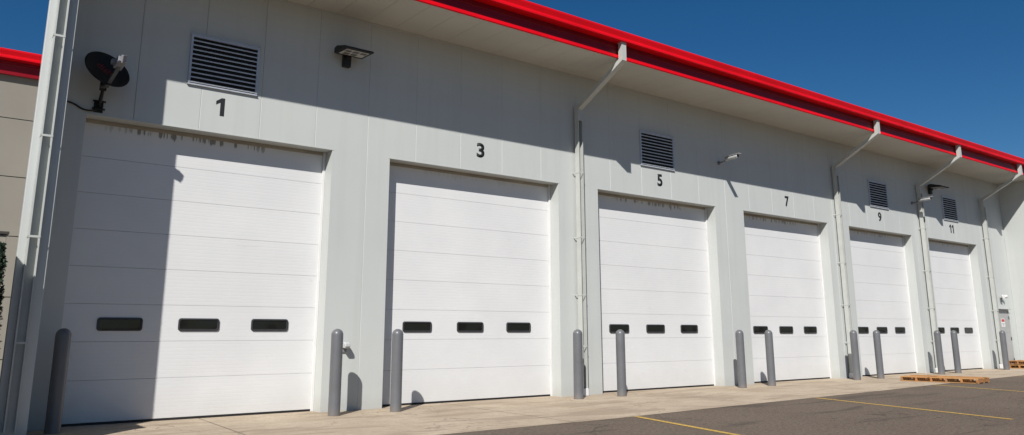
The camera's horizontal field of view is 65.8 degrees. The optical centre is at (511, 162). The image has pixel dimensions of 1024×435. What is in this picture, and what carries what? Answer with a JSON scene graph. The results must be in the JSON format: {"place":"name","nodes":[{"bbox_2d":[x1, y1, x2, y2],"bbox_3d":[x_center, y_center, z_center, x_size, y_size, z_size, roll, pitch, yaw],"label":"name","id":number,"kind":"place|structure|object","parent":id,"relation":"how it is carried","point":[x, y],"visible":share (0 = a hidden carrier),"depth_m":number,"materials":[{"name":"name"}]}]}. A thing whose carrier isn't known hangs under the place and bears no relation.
{"place":"outdoors","nodes":[
{"label":"outdoors","id":0,"kind":"place"},
{"bbox_2d":[0,47,41,373],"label":"building wing","id":1,"kind":"structure","parent":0,"point":[19,75],"depth_m":18.56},
{"bbox_2d":[0,231,8,242],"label":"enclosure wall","id":2,"kind":"structure","parent":1,"relation":"attached to","point":[4,235],"depth_m":13.55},
{"bbox_2d":[0,0,1023,157],"label":"sky","id":3,"kind":"structure","parent":0,"point":[955,68],"materials":[{"name":"blue"}]},
{"bbox_2d":[26,368,1023,434],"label":"concrete apron","id":4,"kind":"object","parent":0,"point":[447,418],"visible":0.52,"depth_m":13.58,"materials":[{"name":"beige concrete"}]},
{"bbox_2d":[44,328,71,433],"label":"bollard","id":5,"kind":"object","parent":4,"relation":"on","point":[57,387],"visible":0.98,"depth_m":10.94,"materials":[{"name":"metal"}]},
{"bbox_2d":[328,329,342,415],"bbox_3d":[-2.953,3.517,13.260,0.204,1.430,0.204,-5,-13,20],"label":"bollard","id":6,"kind":"object","parent":4,"relation":"on","point":[335,378],"visible":0.98,"depth_m":13.18,"materials":[{"name":"metal"}]},
{"bbox_2d":[390,329,402,411],"bbox_3d":[-2.031,3.664,13.948,0.204,1.430,0.204,-8,-14,33],"label":"bollard","id":7,"kind":"object","parent":4,"relation":"on","point":[396,373],"visible":0.94,"depth_m":13.87,"materials":[{"name":"metal"}]},
{"bbox_2d":[199,377,871,434],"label":"concrete joint","id":8,"kind":"object","parent":4,"relation":"on","point":[535,416],"visible":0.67,"depth_m":12.38,"materials":[{"name":"grey concrete"}]},
{"bbox_2d":[573,329,583,398],"bbox_3d":[1.378,4.213,16.510,0.204,1.430,0.204,-2,-12,8],"label":"bollard","id":9,"kind":"object","parent":4,"relation":"on","point":[578,362],"visible":0.94,"depth_m":16.44,"materials":[{"name":"metal"}]},
{"bbox_2d":[616,329,626,395],"bbox_3d":[2.375,4.372,17.252,0.204,1.430,0.204,10,-16,-38],"label":"bollard","id":10,"kind":"object","parent":4,"relation":"on","point":[620,362],"visible":0.93,"depth_m":17.18,"materials":[{"name":"metal"}]},
{"bbox_2d":[735,330,746,387],"bbox_3d":[5.716,4.910,19.768,0.204,1.430,0.204,-7,-14,30],"label":"bollard","id":11,"kind":"object","parent":4,"relation":"on","point":[740,353],"visible":0.97,"depth_m":19.69,"materials":[{"name":"metal"}]},
{"bbox_2d":[764,330,775,385],"bbox_3d":[6.688,5.069,20.508,0.204,1.430,0.204,-10,-16,38],"label":"bollard","id":12,"kind":"object","parent":4,"relation":"on","point":[770,362],"visible":0.96,"depth_m":20.43,"materials":[{"name":"metal"}]},
{"bbox_2d":[850,330,860,379],"bbox_3d":[9.950,5.591,22.949,0.204,1.430,0.204,-1,-12,5],"label":"bollard","id":13,"kind":"object","parent":4,"relation":"on","point":[855,355],"visible":0.96,"depth_m":22.88,"materials":[{"name":"metal"}]},
{"bbox_2d":[873,330,884,378],"bbox_3d":[10.967,5.750,23.691,0.204,1.430,0.204,-7,-14,27],"label":"bollard","id":14,"kind":"object","parent":4,"relation":"on","point":[878,354],"visible":0.96,"depth_m":23.62,"materials":[{"name":"metal"}]},
{"bbox_2d":[934,330,944,373],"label":"bollard","id":15,"kind":"object","parent":4,"relation":"on","point":[939,352],"visible":0.98,"depth_m":25.99,"materials":[{"name":"metal"}]},
{"bbox_2d":[900,375,989,383],"bbox_3d":[12.025,6.029,22.021,1.970,0.134,1.044,-12,-17,43],"label":"wooden pallet","id":16,"kind":"object","parent":4,"relation":"on","point":[938,378],"visible":1,"depth_m":21.85,"materials":[{"name":"brown wood"}]},
{"bbox_2d":[950,330,961,372],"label":"bollard","id":17,"kind":"object","parent":4,"relation":"on","point":[955,350],"visible":0.96,"depth_m":26.70,"materials":[{"name":"metal"}]},
{"bbox_2d":[999,330,1009,369],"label":"bollard","id":18,"kind":"object","parent":4,"relation":"on","point":[1004,350],"visible":0.95,"depth_m":28.97,"materials":[{"name":"metal"}]},
{"bbox_2d":[1009,364,1023,368],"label":"wooden pallet","id":19,"kind":"object","parent":4,"relation":"on","point":[1019,366],"visible":0.91,"depth_m":30.13,"materials":[{"name":"brown wood"}]},
{"bbox_2d":[1009,360,1023,364],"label":"wooden pallet","id":20,"kind":"object","parent":19,"relation":"on","point":[1017,361],"visible":0.84,"depth_m":30.25,"materials":[{"name":"brown wood"}]},
{"bbox_2d":[441,375,1023,434],"bbox_3d":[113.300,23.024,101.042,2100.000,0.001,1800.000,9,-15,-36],"label":"asphalt ground","id":21,"kind":"structure","parent":0,"point":[818,416],"depth_m":12.73,"materials":[{"name":"grey asphalt"}]},
{"bbox_2d":[0,241,7,348],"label":"evergreen shrub","id":22,"kind":"object","parent":21,"relation":"on","point":[3,248],"visible":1,"depth_m":12.78,"materials":[{"name":"green plant"}]},
{"bbox_2d":[0,0,1023,434],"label":"warehouse","id":23,"kind":"structure","parent":21,"relation":"on","point":[238,206],"depth_m":16.17,"materials":[{"name":"paint"}]},
{"bbox_2d":[67,51,129,112],"bbox_3d":[-6.291,-1.273,12.079,1.150,0.894,0.662,-3,-13,13],"label":"satellite dish","id":24,"kind":"object","parent":23,"relation":"attached to","point":[106,70],"visible":0.94,"depth_m":12.10,"materials":[{"name":"black metal"}]},
{"bbox_2d":[61,118,325,426],"bbox_3d":[-5.135,1.832,13.183,4.085,4.658,0.095,9,-15,-36],"label":"overhead door","id":25,"kind":"structure","parent":23,"relation":"in","point":[193,278],"depth_m":13.03,"materials":[{"name":"paint"}]},
{"bbox_2d":[343,342,349,351],"bbox_3d":[-2.950,3.275,14.047,0.100,0.175,0.177,9,-15,-36],"label":"wall fixture","id":26,"kind":"object","parent":23,"relation":"attached to","point":[346,345],"depth_m":14.01,"materials":[{"name":"grey plastic"}]},
{"bbox_2d":[334,45,373,67],"bbox_3d":[-2.996,-2.001,14.884,0.580,0.335,0.599,9,-12,-36],"label":"wall light","id":27,"kind":"object","parent":23,"relation":"attached to","point":[346,52],"visible":1,"depth_m":14.83,"materials":[{"name":"black metal"}]},
{"bbox_2d":[382,162,552,406],"bbox_3d":[-0.855,2.518,16.390,4.302,4.658,0.095,9,-15,-36],"label":"overhead door","id":28,"kind":"structure","parent":23,"relation":"in","point":[469,291],"depth_m":16.32,"materials":[{"name":"paint"}]},
{"bbox_2d":[598,192,715,392],"bbox_3d":[3.528,3.221,19.675,4.301,4.658,0.095,9,-15,-36],"label":"overhead door","id":29,"kind":"structure","parent":23,"relation":"in","point":[655,284],"depth_m":19.68,"materials":[{"name":"paint"}]},
{"bbox_2d":[717,153,740,164],"bbox_3d":[5.821,-0.085,21.266,0.123,0.177,0.807,7,-14,-28],"label":"security camera","id":30,"kind":"object","parent":23,"relation":"attached to","point":[731,157],"visible":1,"depth_m":21.18,"materials":[{"name":"grey plastic"}]},
{"bbox_2d":[744,213,831,382],"bbox_3d":[7.864,3.917,22.925,4.163,4.658,0.095,9,-15,-36],"label":"overhead door","id":31,"kind":"structure","parent":23,"relation":"in","point":[784,257],"depth_m":23.00,"materials":[{"name":"paint"}]},
{"bbox_2d":[849,228,917,375],"bbox_3d":[12.095,4.596,26.095,4.036,4.658,0.095,9,-15,-36],"label":"overhead door","id":32,"kind":"structure","parent":23,"relation":"in","point":[881,285],"depth_m":26.25,"materials":[{"name":"paint"}]},
{"bbox_2d":[911,196,932,204],"bbox_3d":[14.282,1.331,27.594,0.123,0.177,0.807,7,-14,-28],"label":"security camera","id":33,"kind":"object","parent":23,"relation":"attached to","point":[924,199],"visible":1,"depth_m":27.50,"materials":[{"name":"grey plastic"}]},
{"bbox_2d":[928,184,948,193],"bbox_3d":[15.387,0.967,28.656,0.580,0.335,0.599,9,-12,-36],"label":"wall light","id":34,"kind":"object","parent":23,"relation":"attached to","point":[931,187],"visible":1,"depth_m":28.58,"materials":[{"name":"black metal"}]},
{"bbox_2d":[928,240,983,370],"bbox_3d":[16.183,5.251,29.159,3.882,4.658,0.095,9,-15,-36],"label":"overhead door","id":35,"kind":"structure","parent":23,"relation":"in","point":[955,302],"depth_m":29.39,"materials":[{"name":"paint"}]},
{"bbox_2d":[1000,295,1007,302],"bbox_3d":[19.232,5.319,30.900,0.287,0.294,0.287,-2,-12,7],"label":"door lamp","id":36,"kind":"object","parent":23,"relation":"attached to","point":[1004,296],"visible":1,"depth_m":30.94,"materials":[{"name":"grey plastic"}]},
{"bbox_2d":[998,309,1014,364],"bbox_3d":[19.175,6.810,30.655,1.100,2.235,0.139,9,-15,-36],"label":"service door","id":37,"kind":"structure","parent":23,"relation":"in","point":[1003,314],"depth_m":30.86,"materials":[{"name":"grey metal"}]},
{"bbox_2d":[633,416,738,434],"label":"parking stripe","id":38,"kind":"object","parent":21,"relation":"on","point":[687,425],"visible":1,"depth_m":11.64,"materials":[{"name":"yellow paint"}]},
{"bbox_2d":[820,398,1008,418],"bbox_3d":[7.114,4.484,14.515,0.100,0.001,4.519,4,-13,-19],"label":"parking stripe","id":39,"kind":"object","parent":21,"relation":"on","point":[921,409],"visible":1,"depth_m":14.02,"materials":[{"name":"yellow paint"}]},
{"bbox_2d":[942,385,1023,391],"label":"parking stripe","id":40,"kind":"object","parent":21,"relation":"on","point":[983,388],"visible":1,"depth_m":19.27,"materials":[{"name":"yellow paint"}]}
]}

